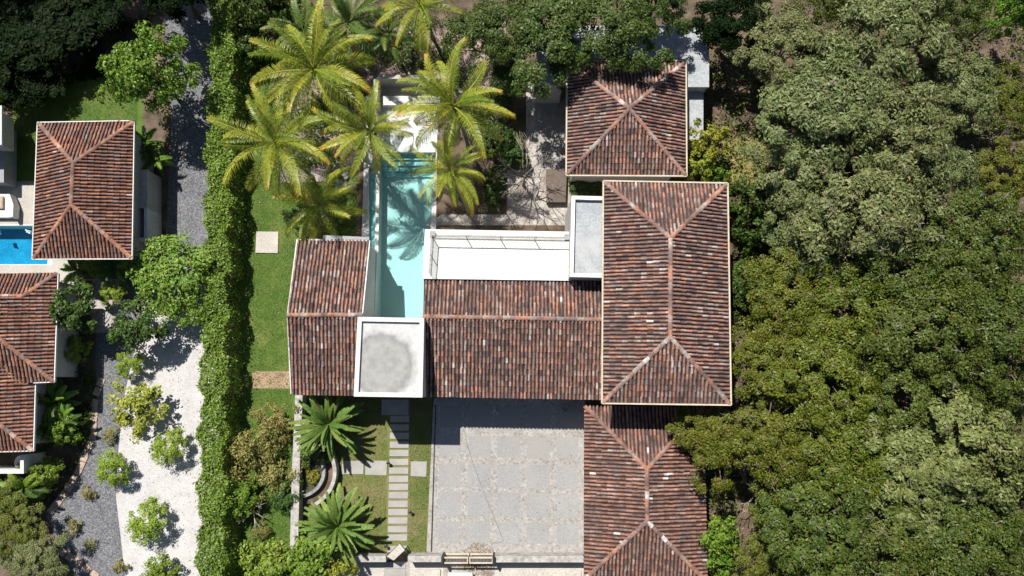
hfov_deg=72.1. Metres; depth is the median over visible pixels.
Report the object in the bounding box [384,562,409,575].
entry paving
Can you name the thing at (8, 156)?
garden pavilion
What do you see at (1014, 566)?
dark tree
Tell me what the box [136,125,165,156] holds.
feather palm
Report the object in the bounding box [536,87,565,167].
patio paving
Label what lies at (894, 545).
dark tree
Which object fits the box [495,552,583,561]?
boundary wall
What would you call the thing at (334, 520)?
spiky palm
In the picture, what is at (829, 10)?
dark tree
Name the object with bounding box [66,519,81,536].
grass tuft
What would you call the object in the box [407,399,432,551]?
grass
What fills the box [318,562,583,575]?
driveway
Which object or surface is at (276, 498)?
scrub bush
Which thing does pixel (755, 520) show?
olive tree
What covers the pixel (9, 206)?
daybed
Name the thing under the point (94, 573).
edging paver
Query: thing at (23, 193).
neighbour patio
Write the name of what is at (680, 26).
shade tree
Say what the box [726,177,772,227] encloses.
tree
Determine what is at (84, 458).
edging paver
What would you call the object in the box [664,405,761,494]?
olive tree
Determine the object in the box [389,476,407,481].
stepping slab
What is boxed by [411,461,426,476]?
walk slab
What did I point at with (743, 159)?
grass
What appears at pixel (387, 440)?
front lawn
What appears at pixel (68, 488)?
edging paver
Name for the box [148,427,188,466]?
round shrub
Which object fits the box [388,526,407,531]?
stepping slab
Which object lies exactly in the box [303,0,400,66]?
coconut palm
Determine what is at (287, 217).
garden shrub
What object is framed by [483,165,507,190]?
garden shrub
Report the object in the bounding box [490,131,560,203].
bare tree
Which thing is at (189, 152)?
leaf litter
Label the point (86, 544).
grass tuft
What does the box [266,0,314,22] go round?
garden tree
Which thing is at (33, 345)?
neighbour wing
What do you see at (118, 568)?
grass tuft
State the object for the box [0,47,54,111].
shaded tree
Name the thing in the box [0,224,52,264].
blue pool
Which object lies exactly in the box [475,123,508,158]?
garden shrub
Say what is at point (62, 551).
edging paver
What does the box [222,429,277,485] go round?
scrub bush
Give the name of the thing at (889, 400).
dark tree
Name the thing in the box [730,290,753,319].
garden shrub
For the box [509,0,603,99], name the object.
shade tree
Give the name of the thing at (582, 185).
garden shrub
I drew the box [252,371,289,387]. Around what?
brown path
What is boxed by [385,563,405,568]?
stepping slab
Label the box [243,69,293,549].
leaf litter
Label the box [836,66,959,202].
grey green tree
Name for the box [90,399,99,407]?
edging paver
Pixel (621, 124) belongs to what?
guest pavilion
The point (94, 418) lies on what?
edging paver
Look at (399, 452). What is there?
stepping slab
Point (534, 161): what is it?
leaf litter
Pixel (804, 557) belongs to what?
dark tree
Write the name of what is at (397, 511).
stepping slab
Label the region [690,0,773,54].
shade tree
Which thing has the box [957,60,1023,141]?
olive tree
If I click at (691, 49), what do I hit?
flat roofed annex
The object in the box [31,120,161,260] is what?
neighbour house
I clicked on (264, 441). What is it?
scrub bush
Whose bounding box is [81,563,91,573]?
edging paver
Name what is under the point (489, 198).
garden shrub
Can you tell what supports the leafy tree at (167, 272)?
on the white gravel drive
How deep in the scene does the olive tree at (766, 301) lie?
43.40 m
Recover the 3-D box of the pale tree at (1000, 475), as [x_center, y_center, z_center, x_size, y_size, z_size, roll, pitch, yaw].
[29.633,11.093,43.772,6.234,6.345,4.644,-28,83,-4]
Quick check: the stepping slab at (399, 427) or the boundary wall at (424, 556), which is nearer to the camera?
the boundary wall at (424, 556)
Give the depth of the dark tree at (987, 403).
42.16 m
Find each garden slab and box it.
[280,168,308,182]
[311,169,325,181]
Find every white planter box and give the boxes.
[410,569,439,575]
[500,569,580,575]
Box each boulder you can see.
[335,180,346,191]
[342,172,348,180]
[344,180,356,193]
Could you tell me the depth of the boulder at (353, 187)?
49.18 m
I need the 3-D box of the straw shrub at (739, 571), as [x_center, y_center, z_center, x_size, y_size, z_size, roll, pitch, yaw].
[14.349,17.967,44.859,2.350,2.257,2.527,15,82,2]
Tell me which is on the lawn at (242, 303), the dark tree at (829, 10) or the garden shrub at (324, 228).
the garden shrub at (324, 228)
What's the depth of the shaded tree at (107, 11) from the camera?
48.65 m
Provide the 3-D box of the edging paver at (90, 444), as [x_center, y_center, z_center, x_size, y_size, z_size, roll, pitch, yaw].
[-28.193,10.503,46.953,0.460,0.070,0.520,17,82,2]
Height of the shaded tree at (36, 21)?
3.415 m
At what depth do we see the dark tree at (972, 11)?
45.96 m
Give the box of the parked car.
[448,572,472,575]
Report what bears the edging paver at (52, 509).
on the dark gravel path at (97, 515)
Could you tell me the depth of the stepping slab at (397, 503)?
46.41 m
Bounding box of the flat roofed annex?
[536,26,708,149]
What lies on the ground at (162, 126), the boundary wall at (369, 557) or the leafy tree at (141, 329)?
the boundary wall at (369, 557)
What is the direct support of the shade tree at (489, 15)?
on the garden bed
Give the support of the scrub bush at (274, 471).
on the lawn at (242, 303)
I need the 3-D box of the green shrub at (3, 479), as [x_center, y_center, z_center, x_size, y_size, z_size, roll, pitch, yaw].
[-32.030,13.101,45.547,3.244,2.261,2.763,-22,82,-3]
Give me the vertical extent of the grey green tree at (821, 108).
8.753 m
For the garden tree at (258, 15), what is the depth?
47.91 m
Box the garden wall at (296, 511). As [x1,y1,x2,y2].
[290,395,306,554]
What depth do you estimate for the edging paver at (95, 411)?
47.24 m
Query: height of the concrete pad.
0.090 m
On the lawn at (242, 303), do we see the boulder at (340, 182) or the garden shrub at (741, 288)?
the boulder at (340, 182)
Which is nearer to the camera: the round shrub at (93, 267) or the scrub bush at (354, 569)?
the scrub bush at (354, 569)
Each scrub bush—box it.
[220,478,259,519]
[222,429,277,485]
[237,424,281,467]
[237,537,299,575]
[247,519,270,541]
[248,402,299,446]
[251,444,306,500]
[267,478,304,515]
[274,532,349,575]
[323,549,358,575]
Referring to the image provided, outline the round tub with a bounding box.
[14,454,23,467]
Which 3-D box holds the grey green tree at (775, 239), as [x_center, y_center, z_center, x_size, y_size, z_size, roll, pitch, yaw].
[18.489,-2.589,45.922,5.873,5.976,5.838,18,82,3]
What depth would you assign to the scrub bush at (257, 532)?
45.54 m
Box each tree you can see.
[0,0,100,85]
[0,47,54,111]
[0,478,47,555]
[2,39,64,109]
[2,531,69,575]
[44,276,98,333]
[50,0,133,38]
[94,20,204,118]
[106,296,169,351]
[119,231,227,327]
[142,0,210,23]
[226,0,288,48]
[236,501,264,527]
[237,29,275,68]
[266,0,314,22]
[440,0,531,65]
[489,55,525,98]
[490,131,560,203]
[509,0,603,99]
[542,42,578,91]
[556,0,675,73]
[631,0,691,36]
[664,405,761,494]
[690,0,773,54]
[693,514,740,554]
[701,378,834,490]
[705,539,735,575]
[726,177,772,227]
[730,199,777,255]
[731,315,820,429]
[732,0,838,95]
[733,244,843,363]
[734,511,809,575]
[735,466,781,516]
[738,122,859,242]
[747,436,832,545]
[753,26,895,187]
[757,466,884,575]
[758,313,918,455]
[761,202,854,283]
[772,387,903,514]
[785,144,966,275]
[790,261,916,368]
[791,0,878,35]
[817,467,959,575]
[820,0,963,101]
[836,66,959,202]
[847,407,980,539]
[854,343,978,441]
[856,204,979,313]
[858,254,989,400]
[883,375,1023,513]
[884,495,1023,575]
[895,125,983,201]
[901,52,1005,134]
[903,186,1023,299]
[913,0,993,43]
[931,336,1023,426]
[939,265,1023,401]
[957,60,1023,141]
[957,502,1023,575]
[961,434,1023,525]
[967,0,1023,44]
[967,135,1023,204]
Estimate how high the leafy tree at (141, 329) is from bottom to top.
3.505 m
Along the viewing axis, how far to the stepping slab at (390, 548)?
46.01 m
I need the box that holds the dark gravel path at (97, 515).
[45,0,219,575]
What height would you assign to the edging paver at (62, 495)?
0.070 m
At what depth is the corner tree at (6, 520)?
44.13 m
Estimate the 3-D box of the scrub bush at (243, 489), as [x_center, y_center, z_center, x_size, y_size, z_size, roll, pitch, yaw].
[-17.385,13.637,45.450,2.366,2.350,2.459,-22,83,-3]
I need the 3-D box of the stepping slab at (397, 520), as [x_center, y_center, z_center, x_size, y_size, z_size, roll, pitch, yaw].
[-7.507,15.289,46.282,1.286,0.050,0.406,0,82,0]
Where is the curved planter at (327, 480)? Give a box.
[301,442,338,504]
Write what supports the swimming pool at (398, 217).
in the ground at (162, 126)
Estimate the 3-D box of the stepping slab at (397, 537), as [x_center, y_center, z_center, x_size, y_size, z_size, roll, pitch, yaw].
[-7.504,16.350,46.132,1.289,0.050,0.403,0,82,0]
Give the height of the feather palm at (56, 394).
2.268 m
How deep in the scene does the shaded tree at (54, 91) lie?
48.82 m
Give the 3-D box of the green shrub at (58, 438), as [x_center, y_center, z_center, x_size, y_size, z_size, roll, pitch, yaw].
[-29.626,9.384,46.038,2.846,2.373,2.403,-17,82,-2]
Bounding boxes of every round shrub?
[64,334,93,363]
[86,260,106,278]
[92,447,130,486]
[98,281,127,307]
[114,348,145,379]
[124,495,167,546]
[139,551,181,575]
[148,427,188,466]
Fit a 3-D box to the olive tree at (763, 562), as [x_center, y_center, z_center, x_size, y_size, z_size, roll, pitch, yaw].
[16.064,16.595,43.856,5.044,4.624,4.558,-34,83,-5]
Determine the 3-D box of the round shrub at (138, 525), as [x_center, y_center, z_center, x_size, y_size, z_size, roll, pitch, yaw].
[-23.424,15.010,45.351,2.807,2.158,2.842,-22,82,-3]
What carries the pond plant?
in the curved planter at (327, 480)
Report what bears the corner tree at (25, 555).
on the ground at (162, 126)
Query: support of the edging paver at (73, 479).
on the ground at (162, 126)
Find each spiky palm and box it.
[288,395,368,460]
[295,483,374,565]
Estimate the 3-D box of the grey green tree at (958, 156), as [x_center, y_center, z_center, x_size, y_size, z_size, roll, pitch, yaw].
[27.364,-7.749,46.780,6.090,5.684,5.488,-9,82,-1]
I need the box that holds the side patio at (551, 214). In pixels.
[426,83,577,224]
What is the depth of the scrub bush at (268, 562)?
44.02 m
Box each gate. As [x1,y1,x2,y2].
[386,543,407,560]
[441,552,494,564]
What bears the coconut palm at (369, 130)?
on the ground at (162, 126)
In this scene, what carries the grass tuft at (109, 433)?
on the dark gravel path at (97, 515)
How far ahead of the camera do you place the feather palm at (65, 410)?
45.61 m
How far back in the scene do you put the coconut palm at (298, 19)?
45.47 m
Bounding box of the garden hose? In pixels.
[464,431,503,547]
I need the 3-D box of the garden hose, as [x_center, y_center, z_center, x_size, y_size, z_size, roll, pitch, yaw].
[-1.841,13.188,46.577,0.980,0.028,7.687,-13,82,-2]
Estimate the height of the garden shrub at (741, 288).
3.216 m
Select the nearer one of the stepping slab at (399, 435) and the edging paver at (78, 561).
the edging paver at (78, 561)
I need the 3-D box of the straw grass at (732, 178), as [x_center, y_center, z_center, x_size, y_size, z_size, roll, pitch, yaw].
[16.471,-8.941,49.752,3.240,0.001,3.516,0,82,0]
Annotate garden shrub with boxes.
[283,208,318,236]
[309,213,337,236]
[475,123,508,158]
[482,179,508,210]
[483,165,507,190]
[493,130,530,167]
[569,179,589,195]
[590,181,601,191]
[730,252,764,301]
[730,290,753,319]
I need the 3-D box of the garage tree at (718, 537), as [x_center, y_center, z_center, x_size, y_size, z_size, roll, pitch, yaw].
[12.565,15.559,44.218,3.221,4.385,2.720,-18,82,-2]
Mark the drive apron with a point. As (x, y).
(448, 569)
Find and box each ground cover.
[0,280,93,568]
[1,13,149,111]
[255,15,512,167]
[568,177,601,194]
[689,1,1023,575]
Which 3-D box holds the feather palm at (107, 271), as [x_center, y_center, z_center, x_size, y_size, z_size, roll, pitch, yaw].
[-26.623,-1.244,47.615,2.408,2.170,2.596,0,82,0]
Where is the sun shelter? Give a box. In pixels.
[374,75,440,111]
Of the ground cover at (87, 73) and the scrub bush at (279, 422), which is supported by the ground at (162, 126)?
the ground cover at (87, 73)
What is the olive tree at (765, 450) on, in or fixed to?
on the ground at (162, 126)
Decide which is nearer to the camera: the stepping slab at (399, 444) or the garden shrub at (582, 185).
the stepping slab at (399, 444)
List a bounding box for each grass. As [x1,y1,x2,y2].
[303,398,387,552]
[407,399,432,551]
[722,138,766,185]
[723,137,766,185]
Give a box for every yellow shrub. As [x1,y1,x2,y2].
[104,379,168,443]
[687,147,723,181]
[688,117,733,167]
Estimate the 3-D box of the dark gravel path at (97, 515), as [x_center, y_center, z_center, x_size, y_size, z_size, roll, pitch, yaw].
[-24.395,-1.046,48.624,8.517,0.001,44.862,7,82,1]
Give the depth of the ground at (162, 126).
49.58 m
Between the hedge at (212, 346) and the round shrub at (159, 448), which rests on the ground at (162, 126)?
the hedge at (212, 346)
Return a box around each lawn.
[13,73,142,180]
[227,61,357,575]
[303,395,431,553]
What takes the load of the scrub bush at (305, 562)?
on the ground at (162, 126)
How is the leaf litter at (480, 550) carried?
on the drive apron
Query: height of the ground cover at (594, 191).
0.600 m
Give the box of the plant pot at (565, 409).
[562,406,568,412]
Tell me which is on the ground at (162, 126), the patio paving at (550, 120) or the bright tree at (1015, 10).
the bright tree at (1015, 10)
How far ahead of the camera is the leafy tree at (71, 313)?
44.93 m
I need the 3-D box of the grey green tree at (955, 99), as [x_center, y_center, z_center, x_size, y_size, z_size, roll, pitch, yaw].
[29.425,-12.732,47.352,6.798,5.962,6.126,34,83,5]
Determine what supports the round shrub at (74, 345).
on the ground at (162, 126)
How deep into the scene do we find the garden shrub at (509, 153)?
48.49 m
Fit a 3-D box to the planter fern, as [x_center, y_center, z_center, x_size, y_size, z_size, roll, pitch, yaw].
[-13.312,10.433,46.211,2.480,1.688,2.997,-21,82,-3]
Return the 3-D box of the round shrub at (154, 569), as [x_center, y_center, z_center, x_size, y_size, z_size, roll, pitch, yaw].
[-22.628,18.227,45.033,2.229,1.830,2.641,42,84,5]
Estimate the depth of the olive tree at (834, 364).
41.48 m
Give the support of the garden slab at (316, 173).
on the garden bed
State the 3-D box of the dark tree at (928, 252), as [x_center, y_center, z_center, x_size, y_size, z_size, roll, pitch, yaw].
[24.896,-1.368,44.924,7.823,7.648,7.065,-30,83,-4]
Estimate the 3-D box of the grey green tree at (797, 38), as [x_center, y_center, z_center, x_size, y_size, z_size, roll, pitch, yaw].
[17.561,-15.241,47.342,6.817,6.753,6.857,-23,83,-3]
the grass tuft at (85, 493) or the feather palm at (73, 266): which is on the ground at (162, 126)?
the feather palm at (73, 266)
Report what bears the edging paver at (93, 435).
on the dark gravel path at (97, 515)
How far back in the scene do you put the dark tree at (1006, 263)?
42.18 m
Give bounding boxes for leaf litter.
[122,331,200,567]
[170,73,208,232]
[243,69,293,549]
[261,20,511,170]
[431,409,577,551]
[443,93,565,220]
[463,543,494,575]
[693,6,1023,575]
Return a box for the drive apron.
[443,554,493,575]
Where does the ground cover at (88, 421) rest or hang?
on the ground at (162, 126)
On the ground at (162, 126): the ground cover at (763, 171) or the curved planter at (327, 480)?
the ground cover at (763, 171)
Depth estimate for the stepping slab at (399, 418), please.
47.18 m
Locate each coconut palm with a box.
[206,83,335,204]
[248,0,375,135]
[259,0,347,74]
[273,157,367,243]
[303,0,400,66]
[311,80,413,179]
[363,2,417,66]
[375,0,464,57]
[395,37,515,159]
[408,129,489,216]
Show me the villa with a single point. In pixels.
(618, 291)
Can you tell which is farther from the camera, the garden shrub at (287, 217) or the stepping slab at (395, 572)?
the garden shrub at (287, 217)
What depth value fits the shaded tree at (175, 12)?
46.35 m
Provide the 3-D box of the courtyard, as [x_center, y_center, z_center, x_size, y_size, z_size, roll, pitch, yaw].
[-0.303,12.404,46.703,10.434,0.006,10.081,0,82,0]
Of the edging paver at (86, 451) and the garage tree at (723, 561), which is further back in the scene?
the edging paver at (86, 451)
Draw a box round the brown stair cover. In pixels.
[546,169,566,203]
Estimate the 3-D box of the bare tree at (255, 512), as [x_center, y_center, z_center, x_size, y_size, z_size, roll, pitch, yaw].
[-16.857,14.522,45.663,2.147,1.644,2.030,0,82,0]
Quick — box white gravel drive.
[116,275,220,575]
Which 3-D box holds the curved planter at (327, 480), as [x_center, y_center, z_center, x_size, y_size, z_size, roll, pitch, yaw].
[-12.731,12.138,46.377,2.518,0.750,4.300,0,82,0]
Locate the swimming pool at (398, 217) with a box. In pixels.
[362,96,437,317]
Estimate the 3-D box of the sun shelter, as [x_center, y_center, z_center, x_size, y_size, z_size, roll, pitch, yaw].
[-7.337,-13.865,49.750,4.666,1.400,2.452,0,82,0]
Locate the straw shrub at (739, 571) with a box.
[721,551,754,575]
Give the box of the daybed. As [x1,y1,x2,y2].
[0,194,19,218]
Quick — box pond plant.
[306,468,320,484]
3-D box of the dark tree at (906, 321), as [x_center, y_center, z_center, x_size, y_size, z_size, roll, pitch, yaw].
[24.222,2.718,43.806,7.718,8.780,8.859,3,82,0]
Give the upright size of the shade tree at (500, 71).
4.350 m
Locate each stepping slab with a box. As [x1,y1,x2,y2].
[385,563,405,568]
[385,570,405,575]
[387,546,406,551]
[388,501,407,506]
[388,509,407,514]
[388,517,407,523]
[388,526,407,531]
[388,534,406,540]
[389,450,408,455]
[389,459,408,464]
[389,467,407,473]
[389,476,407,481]
[389,484,407,489]
[389,492,407,498]
[390,416,408,421]
[390,424,408,430]
[390,433,408,438]
[390,442,408,447]
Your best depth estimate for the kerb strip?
46.52 m
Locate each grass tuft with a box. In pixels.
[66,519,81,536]
[79,483,96,499]
[82,538,96,550]
[100,426,117,444]
[111,558,129,573]
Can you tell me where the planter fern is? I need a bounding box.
[292,432,329,468]
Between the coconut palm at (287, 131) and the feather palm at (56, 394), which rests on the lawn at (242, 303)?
the coconut palm at (287, 131)
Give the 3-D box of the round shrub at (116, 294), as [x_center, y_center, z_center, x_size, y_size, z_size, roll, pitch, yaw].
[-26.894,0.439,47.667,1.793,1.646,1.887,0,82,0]
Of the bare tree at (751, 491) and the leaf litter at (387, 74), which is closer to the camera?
the bare tree at (751, 491)
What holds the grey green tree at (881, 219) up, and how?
on the ground at (162, 126)
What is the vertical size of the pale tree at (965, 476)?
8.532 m
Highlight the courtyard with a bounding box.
[431,398,584,553]
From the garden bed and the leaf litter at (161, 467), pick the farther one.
the garden bed
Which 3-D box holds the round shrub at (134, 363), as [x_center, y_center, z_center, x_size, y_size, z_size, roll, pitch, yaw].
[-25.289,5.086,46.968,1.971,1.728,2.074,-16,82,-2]
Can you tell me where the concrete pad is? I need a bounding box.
[255,231,278,252]
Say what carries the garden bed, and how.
on the ground at (162, 126)
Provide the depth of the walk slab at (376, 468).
46.73 m
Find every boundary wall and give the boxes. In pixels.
[315,552,388,561]
[408,552,442,561]
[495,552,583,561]
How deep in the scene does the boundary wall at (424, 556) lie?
44.98 m
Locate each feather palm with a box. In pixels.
[0,462,51,512]
[37,379,81,424]
[39,399,85,438]
[60,260,94,282]
[94,260,137,287]
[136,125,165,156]
[140,142,174,175]
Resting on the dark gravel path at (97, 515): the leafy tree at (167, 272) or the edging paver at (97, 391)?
the edging paver at (97, 391)
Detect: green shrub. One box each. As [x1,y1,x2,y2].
[0,474,45,515]
[27,456,65,489]
[37,413,83,448]
[705,163,732,181]
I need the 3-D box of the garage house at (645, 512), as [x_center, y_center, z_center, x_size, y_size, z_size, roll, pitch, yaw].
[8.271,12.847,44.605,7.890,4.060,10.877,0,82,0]
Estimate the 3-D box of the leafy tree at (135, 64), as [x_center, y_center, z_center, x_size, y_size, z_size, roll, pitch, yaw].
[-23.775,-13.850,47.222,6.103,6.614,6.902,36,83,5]
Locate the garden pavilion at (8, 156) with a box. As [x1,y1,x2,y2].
[0,106,16,187]
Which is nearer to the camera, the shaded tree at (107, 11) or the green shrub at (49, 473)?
the green shrub at (49, 473)
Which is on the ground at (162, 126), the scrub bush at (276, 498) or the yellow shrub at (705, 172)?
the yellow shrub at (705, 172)
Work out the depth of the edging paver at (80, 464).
46.74 m
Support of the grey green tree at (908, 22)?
on the ground at (162, 126)
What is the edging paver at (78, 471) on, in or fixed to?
on the ground at (162, 126)
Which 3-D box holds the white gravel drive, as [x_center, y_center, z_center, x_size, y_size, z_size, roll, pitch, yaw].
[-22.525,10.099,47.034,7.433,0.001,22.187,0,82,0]
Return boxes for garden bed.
[263,21,505,170]
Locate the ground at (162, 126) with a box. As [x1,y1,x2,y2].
[0,0,1023,575]
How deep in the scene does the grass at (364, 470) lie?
46.66 m
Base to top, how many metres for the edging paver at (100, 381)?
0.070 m
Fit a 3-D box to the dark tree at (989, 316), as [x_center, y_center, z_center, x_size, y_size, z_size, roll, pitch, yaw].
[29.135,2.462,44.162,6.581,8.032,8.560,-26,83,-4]
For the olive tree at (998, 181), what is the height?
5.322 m
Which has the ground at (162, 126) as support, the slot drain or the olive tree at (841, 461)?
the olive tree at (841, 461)
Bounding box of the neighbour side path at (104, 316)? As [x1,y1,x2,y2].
[83,279,120,332]
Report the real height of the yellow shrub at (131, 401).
2.358 m
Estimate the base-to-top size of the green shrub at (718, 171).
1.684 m
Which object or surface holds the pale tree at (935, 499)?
on the ground at (162, 126)
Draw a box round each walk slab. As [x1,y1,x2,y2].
[341,461,363,473]
[365,461,386,474]
[381,399,408,414]
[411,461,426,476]
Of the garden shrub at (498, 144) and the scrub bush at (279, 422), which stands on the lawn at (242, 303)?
the scrub bush at (279, 422)
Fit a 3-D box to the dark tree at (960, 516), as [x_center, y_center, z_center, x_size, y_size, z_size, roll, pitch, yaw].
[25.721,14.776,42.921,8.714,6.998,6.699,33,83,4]
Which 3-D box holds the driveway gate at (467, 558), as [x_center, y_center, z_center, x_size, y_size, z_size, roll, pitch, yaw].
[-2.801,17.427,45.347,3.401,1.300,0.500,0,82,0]
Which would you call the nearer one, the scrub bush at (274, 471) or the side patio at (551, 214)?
the scrub bush at (274, 471)
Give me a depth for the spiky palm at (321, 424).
44.88 m
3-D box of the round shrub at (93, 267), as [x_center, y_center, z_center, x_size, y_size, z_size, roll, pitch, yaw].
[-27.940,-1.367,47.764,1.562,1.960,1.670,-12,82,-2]
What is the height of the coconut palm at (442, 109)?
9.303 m
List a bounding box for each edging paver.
[47,504,56,514]
[52,498,61,507]
[57,546,67,556]
[58,490,68,500]
[63,482,73,492]
[65,552,74,561]
[68,474,78,484]
[73,466,82,475]
[74,557,83,566]
[76,460,85,468]
[80,454,88,461]
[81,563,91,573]
[82,447,91,456]
[85,441,93,449]
[89,431,97,439]
[89,569,99,575]
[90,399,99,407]
[90,415,97,423]
[90,423,97,430]
[91,407,97,414]
[93,387,101,395]
[96,377,104,386]
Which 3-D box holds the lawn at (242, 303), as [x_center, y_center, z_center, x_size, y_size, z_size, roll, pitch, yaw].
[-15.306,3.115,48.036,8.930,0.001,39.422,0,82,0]
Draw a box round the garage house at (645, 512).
[583,404,707,575]
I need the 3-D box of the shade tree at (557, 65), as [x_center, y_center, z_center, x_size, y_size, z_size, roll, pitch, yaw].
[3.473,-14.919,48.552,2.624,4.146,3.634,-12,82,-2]
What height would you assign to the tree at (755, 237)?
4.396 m
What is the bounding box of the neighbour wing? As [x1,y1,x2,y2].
[0,271,78,473]
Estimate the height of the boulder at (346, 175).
0.448 m
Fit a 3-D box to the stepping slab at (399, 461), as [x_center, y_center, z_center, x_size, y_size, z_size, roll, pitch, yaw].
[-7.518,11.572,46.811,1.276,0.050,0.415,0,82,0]
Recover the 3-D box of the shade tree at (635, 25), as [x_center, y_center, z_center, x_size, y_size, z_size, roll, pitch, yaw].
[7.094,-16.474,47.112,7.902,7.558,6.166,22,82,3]
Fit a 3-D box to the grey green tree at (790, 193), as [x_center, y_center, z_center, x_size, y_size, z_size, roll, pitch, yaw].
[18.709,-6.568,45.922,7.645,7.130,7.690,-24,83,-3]
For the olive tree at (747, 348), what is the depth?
43.01 m
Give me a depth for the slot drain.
46.66 m
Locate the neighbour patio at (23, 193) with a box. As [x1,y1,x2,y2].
[0,181,73,284]
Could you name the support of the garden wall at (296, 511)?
on the front lawn at (387, 440)
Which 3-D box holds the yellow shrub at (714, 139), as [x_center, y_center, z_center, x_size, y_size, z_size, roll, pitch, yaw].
[13.425,-9.947,48.174,3.013,3.689,3.518,-20,82,-3]
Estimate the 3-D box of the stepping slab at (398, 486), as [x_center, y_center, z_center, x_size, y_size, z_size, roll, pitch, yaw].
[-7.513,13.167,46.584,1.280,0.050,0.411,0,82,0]
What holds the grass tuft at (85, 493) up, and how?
on the dark gravel path at (97, 515)
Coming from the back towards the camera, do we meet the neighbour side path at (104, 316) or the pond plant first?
the neighbour side path at (104, 316)
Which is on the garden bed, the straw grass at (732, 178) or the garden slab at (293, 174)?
the garden slab at (293, 174)
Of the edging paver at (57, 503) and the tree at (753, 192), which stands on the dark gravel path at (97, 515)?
the edging paver at (57, 503)
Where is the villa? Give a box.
[287,180,731,405]
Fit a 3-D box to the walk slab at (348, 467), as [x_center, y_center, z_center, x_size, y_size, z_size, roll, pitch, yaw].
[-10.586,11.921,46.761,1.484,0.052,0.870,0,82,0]
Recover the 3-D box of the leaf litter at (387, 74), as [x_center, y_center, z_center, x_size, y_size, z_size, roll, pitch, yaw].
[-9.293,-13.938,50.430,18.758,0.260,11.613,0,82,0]
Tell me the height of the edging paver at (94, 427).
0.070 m
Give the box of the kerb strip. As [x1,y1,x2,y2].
[427,404,434,551]
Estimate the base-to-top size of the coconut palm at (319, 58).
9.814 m
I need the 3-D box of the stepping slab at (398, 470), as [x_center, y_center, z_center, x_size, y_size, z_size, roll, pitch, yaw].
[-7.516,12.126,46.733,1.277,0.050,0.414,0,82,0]
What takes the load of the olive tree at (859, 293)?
on the ground at (162, 126)
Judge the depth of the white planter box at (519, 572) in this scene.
45.73 m
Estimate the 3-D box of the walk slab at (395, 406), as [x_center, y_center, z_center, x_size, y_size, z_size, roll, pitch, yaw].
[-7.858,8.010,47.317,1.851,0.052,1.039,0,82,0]
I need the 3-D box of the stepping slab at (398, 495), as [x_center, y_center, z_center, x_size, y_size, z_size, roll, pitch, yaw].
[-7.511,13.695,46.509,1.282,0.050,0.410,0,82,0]
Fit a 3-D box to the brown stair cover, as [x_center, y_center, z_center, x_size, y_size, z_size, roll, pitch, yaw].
[3.120,-7.095,49.241,1.446,0.500,2.389,0,82,0]
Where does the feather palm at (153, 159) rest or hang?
on the ground at (162, 126)
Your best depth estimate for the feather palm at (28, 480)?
44.94 m
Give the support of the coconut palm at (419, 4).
on the garden bed
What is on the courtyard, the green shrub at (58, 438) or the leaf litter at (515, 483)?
the leaf litter at (515, 483)
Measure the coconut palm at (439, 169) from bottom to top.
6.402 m
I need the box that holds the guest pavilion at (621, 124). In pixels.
[565,60,687,182]
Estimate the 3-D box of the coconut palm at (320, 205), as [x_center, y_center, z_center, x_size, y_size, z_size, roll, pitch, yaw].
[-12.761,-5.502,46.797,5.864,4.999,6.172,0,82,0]
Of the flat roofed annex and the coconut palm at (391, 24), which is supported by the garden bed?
the coconut palm at (391, 24)
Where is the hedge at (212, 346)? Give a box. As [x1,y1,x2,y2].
[189,0,250,575]
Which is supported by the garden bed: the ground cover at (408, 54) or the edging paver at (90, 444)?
the ground cover at (408, 54)
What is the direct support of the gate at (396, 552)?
on the ground at (162, 126)
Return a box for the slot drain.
[431,404,435,551]
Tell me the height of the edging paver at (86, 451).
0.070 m
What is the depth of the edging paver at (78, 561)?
45.88 m
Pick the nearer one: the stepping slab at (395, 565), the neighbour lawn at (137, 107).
the stepping slab at (395, 565)
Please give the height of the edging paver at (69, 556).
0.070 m
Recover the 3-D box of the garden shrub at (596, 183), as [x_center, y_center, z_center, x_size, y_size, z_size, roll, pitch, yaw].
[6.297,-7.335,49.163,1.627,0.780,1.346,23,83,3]

